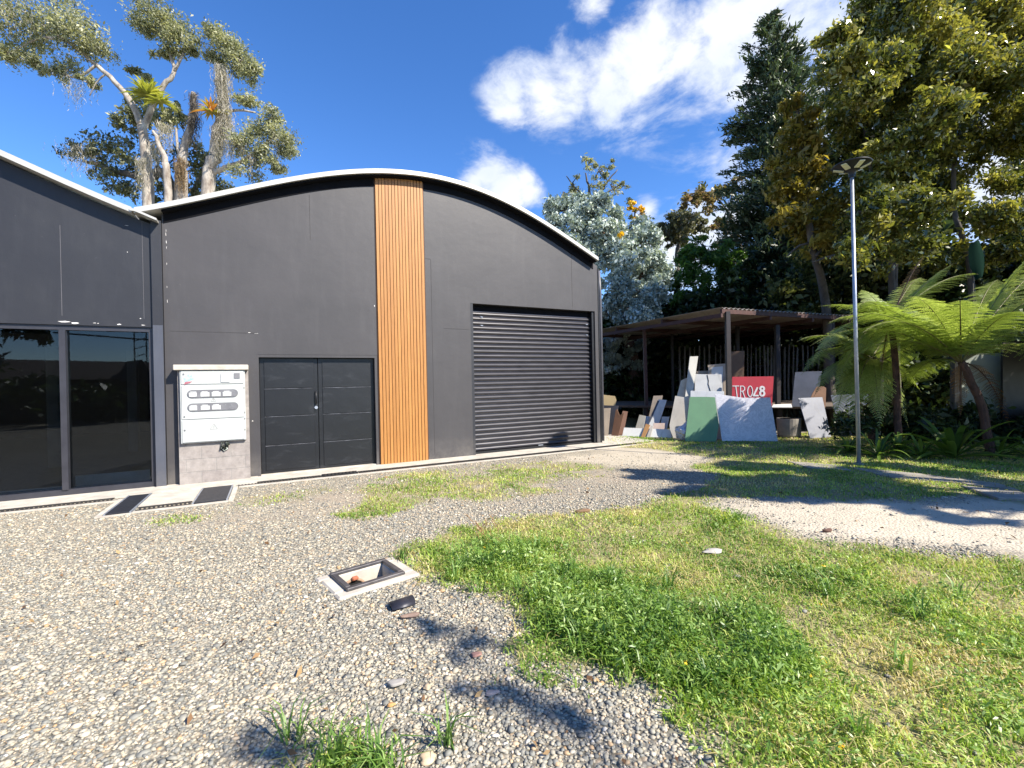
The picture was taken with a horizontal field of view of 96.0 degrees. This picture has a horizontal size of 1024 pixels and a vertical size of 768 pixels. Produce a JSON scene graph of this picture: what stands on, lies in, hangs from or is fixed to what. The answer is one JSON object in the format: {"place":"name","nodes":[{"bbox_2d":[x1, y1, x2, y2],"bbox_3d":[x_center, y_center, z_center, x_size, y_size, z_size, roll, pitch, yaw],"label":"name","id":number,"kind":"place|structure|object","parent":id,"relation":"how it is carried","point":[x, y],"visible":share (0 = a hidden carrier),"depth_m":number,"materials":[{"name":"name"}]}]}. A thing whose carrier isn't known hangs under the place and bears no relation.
{"place":"outdoors","nodes":[
{"label":"outdoors","id":0,"kind":"place"},
{"bbox_2d":[0,435,652,518],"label":"pavement","id":1,"kind":"structure","parent":0,"point":[172,493],"depth_m":7.08,"materials":[{"name":"concrete"}]},
{"bbox_2d":[0,498,114,512],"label":"drain grating","id":2,"kind":"object","parent":1,"relation":"in","point":[50,505],"visible":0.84,"depth_m":6.12,"materials":[{"name":"metal"}]},
{"bbox_2d":[173,365,250,484],"bbox_3d":[-4.778,0.637,7.380,1.000,1.885,0.207,-1,0,-28],"label":"electric meter stand","id":3,"kind":"object","parent":1,"relation":"on","point":[213,423],"visible":1,"depth_m":7.33,"materials":[{"name":"metal"}]},
{"bbox_2d":[322,471,357,476],"bbox_3d":[-2.934,1.539,7.864,0.560,0.042,0.210,-1,0,-28],"label":"loose drain grating","id":4,"kind":"object","parent":1,"relation":"on","point":[339,473],"visible":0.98,"depth_m":7.82,"materials":[{"name":"black metal"}]},
{"bbox_2d":[357,442,640,472],"bbox_3d":[0.213,1.512,9.515,6.507,0.094,0.180,-1,0,-28],"label":"drain grating","id":5,"kind":"object","parent":1,"relation":"in","point":[403,467],"visible":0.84,"depth_m":9.14,"materials":[{"name":"metal"}]},
{"bbox_2d":[604,408,610,435],"bbox_3d":[2.581,1.038,12.602,0.226,0.754,0.178,-1,0,18],"label":"board offcut","id":6,"kind":"object","parent":1,"relation":"on","point":[606,419],"visible":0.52,"depth_m":12.60,"materials":[{"name":"wood"}]},
{"bbox_2d":[611,409,623,435],"bbox_3d":[2.865,1.047,12.496,0.298,0.725,0.211,-1,0,38],"label":"board offcut","id":7,"kind":"object","parent":1,"relation":"on","point":[618,419],"visible":0.89,"depth_m":12.49,"materials":[{"name":"wood"}]},
{"bbox_2d":[0,408,1023,767],"bbox_3d":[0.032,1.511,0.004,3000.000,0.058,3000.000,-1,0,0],"label":"ground","id":8,"kind":"structure","parent":0,"point":[906,522],"depth_m":3.79,"materials":[{"name":"gravel"}]},
{"bbox_2d":[0,150,167,501],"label":"glass fronted unit","id":9,"kind":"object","parent":8,"relation":"on","point":[82,382],"visible":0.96,"depth_m":7.07,"materials":[{"name":"grey paint"}]},
{"bbox_2d":[0,323,155,501],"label":"window frame","id":10,"kind":"structure","parent":9,"relation":"in","point":[64,368],"depth_m":6.68,"materials":[{"name":"grey metal"}]},
{"bbox_2d":[0,0,206,205],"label":"tall gum tree","id":11,"kind":"object","parent":8,"relation":"on","point":[54,27],"visible":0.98,"depth_m":19.31,"materials":[{"name":"green plant"}]},
{"bbox_2d":[119,74,167,108],"bbox_3d":[-15.110,-12.131,18.948,1.710,0.981,1.914,-1,0,0],"label":"bromeliad","id":12,"kind":"object","parent":11,"relation":"attached to","point":[142,89],"visible":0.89,"depth_m":18.85,"materials":[{"name":"green plant"}]},
{"bbox_2d":[138,92,178,112],"bbox_3d":[-14.526,-11.633,18.904,1.337,0.544,1.306,-1,0,0],"label":"bromeliad","id":13,"kind":"object","parent":11,"relation":"attached to","point":[161,100],"visible":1,"depth_m":18.93,"materials":[{"name":"green plant"}]},
{"bbox_2d":[103,493,151,515],"bbox_3d":[-5.069,1.597,6.110,0.270,0.046,1.120,-1,0,-28],"label":"trench cover","id":14,"kind":"object","parent":8,"relation":"on","point":[129,503],"visible":0.76,"depth_m":6.01,"materials":[{"name":"metal"}]},
{"bbox_2d":[42,113,234,205],"bbox_3d":[-16.952,-5.384,21.278,8.563,14.388,2.772,-1,0,0],"label":"dark leaved tree","id":15,"kind":"object","parent":8,"relation":"on","point":[90,150],"visible":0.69,"depth_m":21.25,"materials":[{"name":"green plant"}]},
{"bbox_2d":[105,64,187,201],"bbox_3d":[-15.654,-6.236,20.255,4.376,16.023,2.059,-1,0,23],"label":"slim pale tree","id":16,"kind":"object","parent":8,"relation":"on","point":[166,123],"visible":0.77,"depth_m":20.13,"materials":[{"name":"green plant"}]},
{"bbox_2d":[135,501,191,510],"bbox_3d":[-4.495,1.621,5.970,0.576,0.094,0.200,-1,0,-28],"label":"drain grating","id":17,"kind":"object","parent":8,"relation":"on","point":[163,505],"visible":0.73,"depth_m":5.97,"materials":[{"name":"metal"}]},
{"bbox_2d":[172,90,203,199],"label":"dead topped tree","id":18,"kind":"object","parent":8,"relation":"on","point":[180,164],"visible":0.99,"depth_m":19.20,"materials":[{"name":"brown plant"}]},
{"bbox_2d":[192,485,232,503],"bbox_3d":[-4.245,1.578,6.574,0.400,0.046,1.060,-1,0,-28],"label":"trench cover","id":19,"kind":"object","parent":8,"relation":"on","point":[213,494],"visible":0.82,"depth_m":6.48,"materials":[{"name":"metal"}]},
{"bbox_2d":[189,14,307,194],"bbox_3d":[-11.089,-6.813,19.434,4.599,17.013,2.199,-1,0,0],"label":"mossy tree","id":20,"kind":"object","parent":8,"relation":"on","point":[232,51],"visible":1,"depth_m":19.23,"materials":[{"name":"green plant"}]},
{"bbox_2d":[188,96,232,119],"bbox_3d":[-12.379,-11.293,19.069,1.205,0.760,1.540,-1,0,41],"label":"bromeliad","id":21,"kind":"object","parent":20,"relation":"attached to","point":[209,111],"visible":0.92,"depth_m":18.88,"materials":[{"name":"orange plant"}]},
{"bbox_2d":[237,475,321,486],"bbox_3d":[-3.739,1.601,7.449,1.227,0.094,0.180,-1,0,-28],"label":"drain grating","id":22,"kind":"object","parent":8,"relation":"on","point":[280,480],"visible":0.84,"depth_m":7.47,"materials":[{"name":"metal"}]},
{"bbox_2d":[315,557,419,600],"bbox_3d":[-1.135,1.809,3.637,0.700,0.650,0.600,-1,0,-40],"label":"open drain box","id":23,"kind":"object","parent":8,"relation":"on","point":[345,583],"visible":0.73,"depth_m":3.63,"materials":[{"name":"concrete"}]},
{"bbox_2d":[134,168,604,484],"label":"arched warehouse","id":24,"kind":"structure","parent":8,"relation":"on","point":[358,317],"depth_m":8.71,"materials":[{"name":"grey paint"}]},
{"bbox_2d":[259,358,319,473],"bbox_3d":[-3.885,0.539,8.068,0.917,1.980,0.102,-1,0,-28],"label":"door leaf","id":25,"kind":"structure","parent":24,"relation":"in","point":[289,421],"depth_m":8.06,"materials":[{"name":"paint"}]},
{"bbox_2d":[317,358,375,467],"bbox_3d":[-3.050,0.520,8.533,0.977,1.980,0.052,-1,0,-28],"label":"door leaf","id":26,"kind":"structure","parent":24,"relation":"in","point":[345,386],"depth_m":8.50,"materials":[{"name":"paint"}]},
{"bbox_2d":[418,751,435,765],"bbox_3d":[-0.338,1.496,1.840,0.075,0.033,0.066,-1,0,-17],"label":"stone","id":27,"kind":"object","parent":8,"relation":"on","point":[426,758],"visible":0.96,"depth_m":1.83,"materials":[{"name":"stone"}]},
{"bbox_2d":[466,514,497,545],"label":"dry seed stalks","id":28,"kind":"object","parent":8,"relation":"on","point":[480,528],"visible":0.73,"depth_m":4.27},
{"bbox_2d":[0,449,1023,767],"bbox_3d":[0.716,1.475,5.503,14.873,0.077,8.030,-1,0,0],"label":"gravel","id":29,"kind":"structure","parent":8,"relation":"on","point":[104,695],"depth_m":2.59,"materials":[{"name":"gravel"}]},
{"bbox_2d":[387,702,395,707],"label":"stone","id":30,"kind":"object","parent":29,"relation":"on","point":[390,704],"visible":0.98,"depth_m":2.15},
{"bbox_2d":[387,678,405,686],"bbox_3d":[-0.579,1.500,2.315,0.095,0.022,0.050,-1,0,-17],"label":"stone","id":31,"kind":"object","parent":29,"relation":"on","point":[395,682],"visible":1,"depth_m":2.31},
{"bbox_2d":[388,595,415,610],"bbox_3d":[-0.754,1.488,3.155,0.160,0.038,0.120,-1,0,-29],"label":"curved steel scrap","id":32,"kind":"object","parent":29,"relation":"on","point":[406,601],"visible":1,"depth_m":3.13,"materials":[{"name":"metal"}]},
{"bbox_2d":[400,612,419,618],"bbox_3d":[-0.663,1.500,2.988,0.128,0.025,0.060,-1,0,-17],"label":"stone","id":33,"kind":"object","parent":29,"relation":"on","point":[411,615],"visible":1,"depth_m":2.97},
{"bbox_2d":[423,683,430,690],"bbox_3d":[-0.418,1.496,2.274,0.037,0.032,0.039,-1,0,25],"label":"stone","id":34,"kind":"object","parent":29,"relation":"on","point":[427,687],"visible":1,"depth_m":2.27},
{"bbox_2d":[470,651,481,657],"bbox_3d":[-0.196,1.494,2.548,0.064,0.014,0.046,-1,0,-17],"label":"stone","id":35,"kind":"object","parent":29,"relation":"on","point":[475,654],"visible":1,"depth_m":2.54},
{"bbox_2d":[485,689,500,695],"bbox_3d":[-0.095,1.492,2.231,0.080,0.018,0.044,-1,0,-17],"label":"stone","id":36,"kind":"object","parent":29,"relation":"on","point":[492,692],"visible":1,"depth_m":2.22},
{"bbox_2d":[17,448,1021,763],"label":"leaf litter","id":37,"kind":"object","parent":8,"relation":"on","point":[291,750],"visible":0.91,"depth_m":2.69,"materials":[{"name":"plant"}]},
{"bbox_2d":[575,508,589,512],"bbox_3d":[0.808,1.456,5.289,0.192,0.050,0.086,-1,0,-17],"label":"stone","id":38,"kind":"object","parent":8,"relation":"on","point":[586,510],"visible":0.95,"depth_m":5.26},
{"bbox_2d":[145,428,1023,767],"bbox_3d":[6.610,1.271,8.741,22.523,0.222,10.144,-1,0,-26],"label":"lawn grass","id":39,"kind":"structure","parent":8,"relation":"on","point":[763,680],"depth_m":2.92,"materials":[{"name":"plant"}]},
{"bbox_2d":[561,152,633,204],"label":"sparse topped tree","id":40,"kind":"object","parent":8,"relation":"on","point":[574,189],"visible":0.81,"depth_m":23.88,"materials":[{"name":"green plant"}]},
{"bbox_2d":[541,189,676,398],"bbox_3d":[4.229,-3.538,19.610,5.998,9.839,3.338,-1,0,0],"label":"silver leaved tree","id":41,"kind":"object","parent":8,"relation":"on","point":[624,260],"visible":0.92,"depth_m":19.21,"materials":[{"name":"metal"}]},
{"bbox_2d":[604,395,615,405],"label":"panel board","id":42,"kind":"object","parent":8,"relation":"on","point":[609,400],"visible":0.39,"depth_m":13.38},
{"bbox_2d":[604,405,617,434],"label":"panel board","id":43,"kind":"object","parent":8,"relation":"on","point":[612,413],"visible":0.24,"depth_m":12.83,"materials":[{"name":"grey laminate"}]},
{"bbox_2d":[619,411,627,434],"bbox_3d":[3.077,1.079,12.800,0.380,0.652,0.120,-1,0,-43],"label":"board offcut","id":44,"kind":"object","parent":8,"relation":"on","point":[623,423],"visible":0.58,"depth_m":12.80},
{"bbox_2d":[248,508,1005,767],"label":"long grass","id":45,"kind":"structure","parent":8,"relation":"on","point":[379,759],"depth_m":2.49,"materials":[{"name":"green plant"}]},
{"bbox_2d":[617,200,645,276],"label":"yellow flowering tree","id":46,"kind":"object","parent":8,"relation":"on","point":[641,208],"visible":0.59,"depth_m":21.89,"materials":[{"name":"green plant"}]},
{"bbox_2d":[636,415,645,427],"bbox_3d":[3.559,1.129,12.835,0.311,0.533,0.210,-1,0,24],"label":"board offcut","id":47,"kind":"object","parent":8,"relation":"on","point":[640,422],"visible":0.58,"depth_m":12.84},
{"bbox_2d":[641,424,649,437],"bbox_3d":[3.520,1.228,12.133,0.251,0.346,0.125,-1,0,-36],"label":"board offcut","id":48,"kind":"object","parent":8,"relation":"on","point":[646,428],"visible":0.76,"depth_m":12.13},
{"bbox_2d":[622,428,671,437],"bbox_3d":[3.556,1.282,12.161,1.267,0.234,0.123,-1,0,23],"label":"long plank","id":49,"kind":"object","parent":8,"relation":"on","point":[657,433],"visible":0.73,"depth_m":12.14,"materials":[{"name":"white laminate"}]},
{"bbox_2d":[644,416,649,426],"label":"board offcut","id":50,"kind":"object","parent":8,"relation":"on","point":[647,418],"visible":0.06,"depth_m":12.95,"materials":[{"name":"white laminate"}]},
{"bbox_2d":[647,426,653,436],"bbox_3d":[3.623,1.250,12.095,0.214,0.300,0.099,-1,0,-43],"label":"long plank","id":51,"kind":"object","parent":8,"relation":"on","point":[650,432],"visible":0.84,"depth_m":12.08,"materials":[{"name":"beige laminate"}]},
{"bbox_2d":[649,396,662,416],"bbox_3d":[4.081,0.860,13.237,0.523,1.044,0.209,-1,0,-27],"label":"board offcut","id":52,"kind":"object","parent":8,"relation":"on","point":[655,400],"visible":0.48,"depth_m":13.29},
{"bbox_2d":[649,399,666,428],"bbox_3d":[3.989,0.909,12.734,0.641,0.955,0.200,-1,0,-18],"label":"striped board","id":53,"kind":"object","parent":8,"relation":"on","point":[656,414],"visible":0.67,"depth_m":12.76,"materials":[{"name":"white laminate"}]},
{"bbox_2d":[653,423,664,428],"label":"board offcut","id":54,"kind":"object","parent":8,"relation":"on","point":[659,425],"visible":0.42,"depth_m":12.45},
{"bbox_2d":[661,417,668,428],"bbox_3d":[4.176,1.141,12.624,0.229,0.486,0.211,-1,0,35],"label":"board offcut","id":55,"kind":"object","parent":8,"relation":"on","point":[665,420],"visible":0.48,"depth_m":12.64,"materials":[{"name":"white laminate"}]},
{"bbox_2d":[669,396,688,437],"bbox_3d":[4.305,0.843,11.840,0.503,1.077,0.286,-1,0,17],"label":"panel board","id":56,"kind":"object","parent":8,"relation":"on","point":[679,415],"visible":0.83,"depth_m":11.85,"materials":[{"name":"beige laminate"}]},
{"bbox_2d":[675,421,686,440],"bbox_3d":[4.298,1.164,11.349,0.497,0.489,0.471,-1,0,40],"label":"white sack","id":57,"kind":"object","parent":8,"relation":"on","point":[680,431],"visible":0.59,"depth_m":11.28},
{"bbox_2d":[677,378,686,396],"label":"panel board","id":58,"kind":"object","parent":8,"relation":"on","point":[682,389],"visible":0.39,"depth_m":12.50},
{"bbox_2d":[656,205,710,277],"bbox_3d":[10.033,-4.578,27.088,3.600,11.587,2.798,-1,0,-44],"label":"olive crowned tree","id":59,"kind":"object","parent":8,"relation":"on","point":[679,227],"visible":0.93,"depth_m":26.55,"materials":[{"name":"green plant"}]},
{"bbox_2d":[685,356,697,396],"bbox_3d":[4.720,0.313,12.310,0.762,2.114,0.148,-1,0,-37],"label":"long plank","id":60,"kind":"object","parent":8,"relation":"on","point":[692,366],"visible":0.52,"depth_m":12.38,"materials":[{"name":"wood"}]},
{"bbox_2d":[685,397,718,441],"bbox_3d":[4.558,0.844,11.136,0.815,1.068,0.284,-1,0,8],"label":"panel board","id":61,"kind":"object","parent":8,"relation":"on","point":[702,425],"visible":1,"depth_m":11.11,"materials":[{"name":"green paint"}]},
{"bbox_2d":[696,371,707,373],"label":"panel board","id":62,"kind":"object","parent":8,"relation":"on","point":[701,372],"visible":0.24,"depth_m":12.79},
{"bbox_2d":[690,391,723,438],"bbox_3d":[4.918,0.767,11.623,0.859,1.202,0.274,-1,0,15],"label":"panel board","id":63,"kind":"object","parent":8,"relation":"on","point":[702,393],"visible":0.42,"depth_m":11.70,"materials":[{"name":"white laminate"}]},
{"bbox_2d":[695,374,721,390],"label":"cracked white board","id":64,"kind":"object","parent":8,"relation":"on","point":[708,382],"visible":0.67,"depth_m":12.32,"materials":[{"name":"stone"}]},
{"bbox_2d":[677,176,745,246],"bbox_3d":[12.194,-5.792,28.216,4.203,13.931,2.469,-1,0,0],"label":"rust topped tree","id":65,"kind":"object","parent":8,"relation":"on","point":[698,196],"visible":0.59,"depth_m":27.76,"materials":[{"name":"green plant"}]},
{"bbox_2d":[702,548,721,553],"bbox_3d":[1.737,1.446,3.997,0.170,0.032,0.132,-1,0,19],"label":"stone","id":66,"kind":"object","parent":8,"relation":"on","point":[714,550],"visible":0.97,"depth_m":3.97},
{"bbox_2d":[668,234,757,353],"bbox_3d":[8.879,-2.908,20.987,4.295,8.338,2.795,-1,0,0],"label":"bright green bush","id":67,"kind":"object","parent":8,"relation":"on","point":[720,258],"visible":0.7,"depth_m":20.79,"materials":[{"name":"green plant"}]},
{"bbox_2d":[708,364,725,394],"bbox_3d":[5.559,0.399,12.480,0.566,1.905,0.286,-1,0,12],"label":"wood framed panel","id":68,"kind":"object","parent":8,"relation":"on","point":[716,368],"visible":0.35,"depth_m":12.55,"materials":[{"name":"white wood"}]},
{"bbox_2d":[668,256,781,363],"bbox_3d":[8.776,-2.000,19.499,5.282,6.526,2.689,-1,0,0],"label":"glossy dark shrub","id":69,"kind":"object","parent":8,"relation":"on","point":[735,291],"visible":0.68,"depth_m":18.96,"materials":[{"name":"green plant"}]},
{"bbox_2d":[483,524,984,748],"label":"lawn flowers","id":70,"kind":"object","parent":8,"relation":"on","point":[839,746],"visible":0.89,"depth_m":2.30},
{"bbox_2d":[731,351,744,376],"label":"tall brown board","id":71,"kind":"object","parent":8,"relation":"on","point":[737,363],"visible":0.39,"depth_m":12.71,"materials":[{"name":"wood"}]},
{"bbox_2d":[616,400,861,417],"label":"timber deck","id":72,"kind":"structure","parent":8,"relation":"on","point":[668,404],"depth_m":14.74,"materials":[{"name":"wood"}]},
{"bbox_2d":[772,404,791,407],"bbox_3d":[7.212,0.584,12.332,0.472,0.090,0.288,-1,0,25],"label":"flat white sheet","id":73,"kind":"object","parent":72,"relation":"on","point":[782,406],"visible":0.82,"depth_m":12.29,"materials":[{"name":"laminate"}]},
{"bbox_2d":[792,371,821,406],"bbox_3d":[7.936,0.139,12.413,0.702,0.948,0.220,-1,0,31],"label":"panel board","id":74,"kind":"object","parent":72,"relation":"on","point":[805,385],"visible":0.61,"depth_m":12.44,"materials":[{"name":"grey"}]},
{"bbox_2d":[810,386,825,406],"bbox_3d":[7.902,0.339,11.989,0.564,0.551,0.135,-1,0,6],"label":"board offcut","id":75,"kind":"object","parent":72,"relation":"on","point":[821,392],"visible":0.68,"depth_m":11.99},
{"bbox_2d":[602,307,883,427],"bbox_3d":[8.404,-0.457,16.500,9.565,3.469,7.642,-1,0,-26],"label":"open carport","id":76,"kind":"object","parent":8,"relation":"on","point":[727,322],"visible":0.69,"depth_m":14.59,"materials":[{"name":"metal"}]},
{"bbox_2d":[715,394,777,440],"bbox_3d":[5.592,0.791,11.028,1.299,1.132,0.318,-1,0,13],"label":"panel board","id":77,"kind":"object","parent":8,"relation":"on","point":[746,419],"visible":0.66,"depth_m":11.02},
{"bbox_2d":[732,376,773,404],"bbox_3d":[6.143,0.575,11.769,1.062,1.538,0.355,-1,0,17],"label":"red sign","id":78,"kind":"object","parent":8,"relation":"on","point":[753,387],"visible":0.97,"depth_m":11.84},
{"bbox_2d":[675,344,852,419],"bbox_3d":[8.922,-0.110,16.408,5.896,2.758,0.255,-1,0,16],"label":"pole fence","id":79,"kind":"object","parent":8,"relation":"on","point":[768,366],"visible":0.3,"depth_m":16.30,"materials":[{"name":"brown wood"}]},
{"bbox_2d":[703,7,846,399],"bbox_3d":[12.869,-8.363,21.975,6.900,19.077,7.136,-1,0,0],"label":"tall conifer","id":80,"kind":"object","parent":8,"relation":"on","point":[779,84],"visible":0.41,"depth_m":21.50,"materials":[{"name":"green plant"}]},
{"bbox_2d":[776,417,800,437],"bbox_3d":[6.973,1.092,11.603,0.539,0.460,0.539,-1,0,0],"label":"concrete drum","id":81,"kind":"object","parent":8,"relation":"on","point":[789,427],"visible":0.99,"depth_m":11.39,"materials":[{"name":"concrete"}]},
{"bbox_2d":[760,90,850,423],"bbox_3d":[8.878,-3.581,13.509,2.930,9.724,1.752,-1,0,-15],"label":"bronze leaved tree","id":82,"kind":"object","parent":8,"relation":"on","point":[797,137],"visible":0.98,"depth_m":13.32,"materials":[{"name":"green plant"}]},
{"bbox_2d":[602,211,1023,417],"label":"woodland","id":83,"kind":"object","parent":8,"relation":"on","point":[934,388],"visible":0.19,"depth_m":18.93,"materials":[{"name":"green plant"}]},
{"bbox_2d":[798,397,830,437],"bbox_3d":[7.464,0.826,11.347,0.686,0.981,0.298,-1,0,-10],"label":"panel board","id":84,"kind":"object","parent":8,"relation":"on","point":[813,411],"visible":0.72,"depth_m":11.34,"materials":[{"name":"grey laminate"}]},
{"bbox_2d":[787,461,850,470],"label":"paving slab","id":85,"kind":"structure","parent":8,"relation":"on","point":[815,466],"depth_m":7.62,"materials":[{"name":"grey concrete"}]},
{"bbox_2d":[822,528,831,531],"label":"stone","id":86,"kind":"object","parent":8,"relation":"on","point":[827,530],"visible":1,"depth_m":4.44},
{"bbox_2d":[819,436,870,454],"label":"strap leaved plant","id":87,"kind":"object","parent":8,"relation":"on","point":[853,442],"visible":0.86,"depth_m":8.99,"materials":[{"name":"green plant"}]},
{"bbox_2d":[831,394,862,435],"bbox_3d":[8.473,0.776,11.658,0.625,1.037,0.277,-1,0,24],"label":"panel board","id":88,"kind":"object","parent":8,"relation":"on","point":[837,399],"visible":0.28,"depth_m":11.73,"materials":[{"name":"grey laminate"}]},
{"bbox_2d":[831,157,872,464],"bbox_3d":[5.796,-1.166,7.799,0.570,5.145,0.570,-1,0,0],"label":"solar street lamp","id":89,"kind":"object","parent":8,"relation":"on","point":[851,167],"visible":0.99,"depth_m":7.78,"materials":[{"name":"metal"}]},
{"bbox_2d":[797,333,920,444],"bbox_3d":[7.379,0.075,9.852,3.063,2.499,1.687,-1,0,0],"label":"tree fern","id":90,"kind":"object","parent":8,"relation":"on","point":[871,372],"visible":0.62,"depth_m":9.53,"materials":[{"name":"green plant"}]},
{"bbox_2d":[831,428,910,462],"bbox_3d":[6.615,1.077,8.427,1.167,0.502,1.289,-1,0,0],"label":"strap leaved plant","id":91,"kind":"object","parent":8,"relation":"on","point":[879,449],"visible":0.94,"depth_m":8.46,"materials":[{"name":"green plant"}]},
{"bbox_2d":[758,5,1023,358],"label":"dark shade tree","id":92,"kind":"object","parent":8,"relation":"on","point":[805,297],"visible":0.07,"depth_m":16.46,"materials":[{"name":"green plant"}]},
{"bbox_2d":[811,256,974,446],"bbox_3d":[7.707,-0.653,9.376,4.012,3.944,1.570,-1,0,-17],"label":"tree fern","id":93,"kind":"object","parent":8,"relation":"on","point":[895,359],"visible":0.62,"depth_m":9.27,"materials":[{"name":"green plant"}]},
{"bbox_2d":[864,429,930,456],"bbox_3d":[7.344,1.081,8.835,0.946,0.460,1.032,-1,0,-19],"label":"strap leaved plant","id":94,"kind":"object","parent":8,"relation":"on","point":[898,438],"visible":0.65,"depth_m":8.76,"materials":[{"name":"green plant"}]},
{"bbox_2d":[850,467,958,483],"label":"paving slab","id":95,"kind":"structure","parent":8,"relation":"on","point":[918,476],"depth_m":6.76,"materials":[{"name":"grey concrete"}]},
{"bbox_2d":[799,0,1023,404],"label":"magnolia like tree","id":96,"kind":"object","parent":8,"relation":"on","point":[971,52],"visible":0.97,"depth_m":12.01,"materials":[{"name":"green plant"}]},
{"bbox_2d":[812,261,1023,456],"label":"tree fern","id":97,"kind":"object","parent":8,"relation":"on","point":[960,344],"visible":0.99,"depth_m":8.12,"materials":[{"name":"green plant"}]},
{"bbox_2d":[889,432,953,460],"bbox_3d":[7.254,1.100,8.194,1.019,0.430,1.070,-1,0,-35],"label":"strap leaved plant","id":98,"kind":"object","parent":8,"relation":"on","point":[920,448],"visible":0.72,"depth_m":8.16,"materials":[{"name":"green plant"}]},
{"bbox_2d":[823,395,1023,447],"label":"undergrowth","id":99,"kind":"object","parent":8,"relation":"on","point":[940,418],"visible":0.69,"depth_m":9.60,"materials":[{"name":"green plant"}]},
{"bbox_2d":[886,416,1023,460],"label":"strap leaved plant","id":100,"kind":"object","parent":8,"relation":"on","point":[948,441],"visible":0.95,"depth_m":7.99,"materials":[{"name":"green plant"}]},
{"bbox_2d":[926,474,1019,490],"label":"paving slab","id":101,"kind":"structure","parent":8,"relation":"on","point":[984,484],"depth_m":6.17,"materials":[{"name":"grey concrete"}]},
{"bbox_2d":[968,240,983,313],"bbox_3d":[12.290,-1.298,12.156,0.336,5.011,0.250,-1,0,-37],"label":"broad leaved plant","id":102,"kind":"object","parent":8,"relation":"on","point":[976,258],"visible":0.69,"depth_m":12.12,"materials":[{"name":"green plant"}]},
{"bbox_2d":[950,341,1023,435],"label":"white shed wall","id":103,"kind":"structure","parent":8,"relation":"on","point":[1007,372],"depth_m":10.43,"materials":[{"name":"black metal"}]},
{"bbox_2d":[960,485,1023,500],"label":"paving slab","id":104,"kind":"structure","parent":8,"relation":"on","point":[1003,495],"depth_m":5.64,"materials":[{"name":"grey concrete"}]},
{"bbox_2d":[960,429,1023,460],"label":"strap leaved plant","id":105,"kind":"object","parent":8,"relation":"on","point":[1000,447],"visible":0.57,"depth_m":8.19,"materials":[{"name":"green plant"}]},
{"bbox_2d":[991,436,1023,461],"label":"strap leaved plant","id":106,"kind":"object","parent":8,"relation":"on","point":[1021,454],"visible":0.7,"depth_m":8.10,"materials":[{"name":"green plant"}]},
{"bbox_2d":[0,0,1023,340],"label":"sky","id":107,"kind":"structure","parent":0,"point":[506,99],"materials":[{"name":"blue"}]},
{"bbox_2d":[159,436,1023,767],"bbox_3d":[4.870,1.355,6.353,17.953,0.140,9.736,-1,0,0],"label":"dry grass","id":108,"kind":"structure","parent":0,"point":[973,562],"depth_m":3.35,"materials":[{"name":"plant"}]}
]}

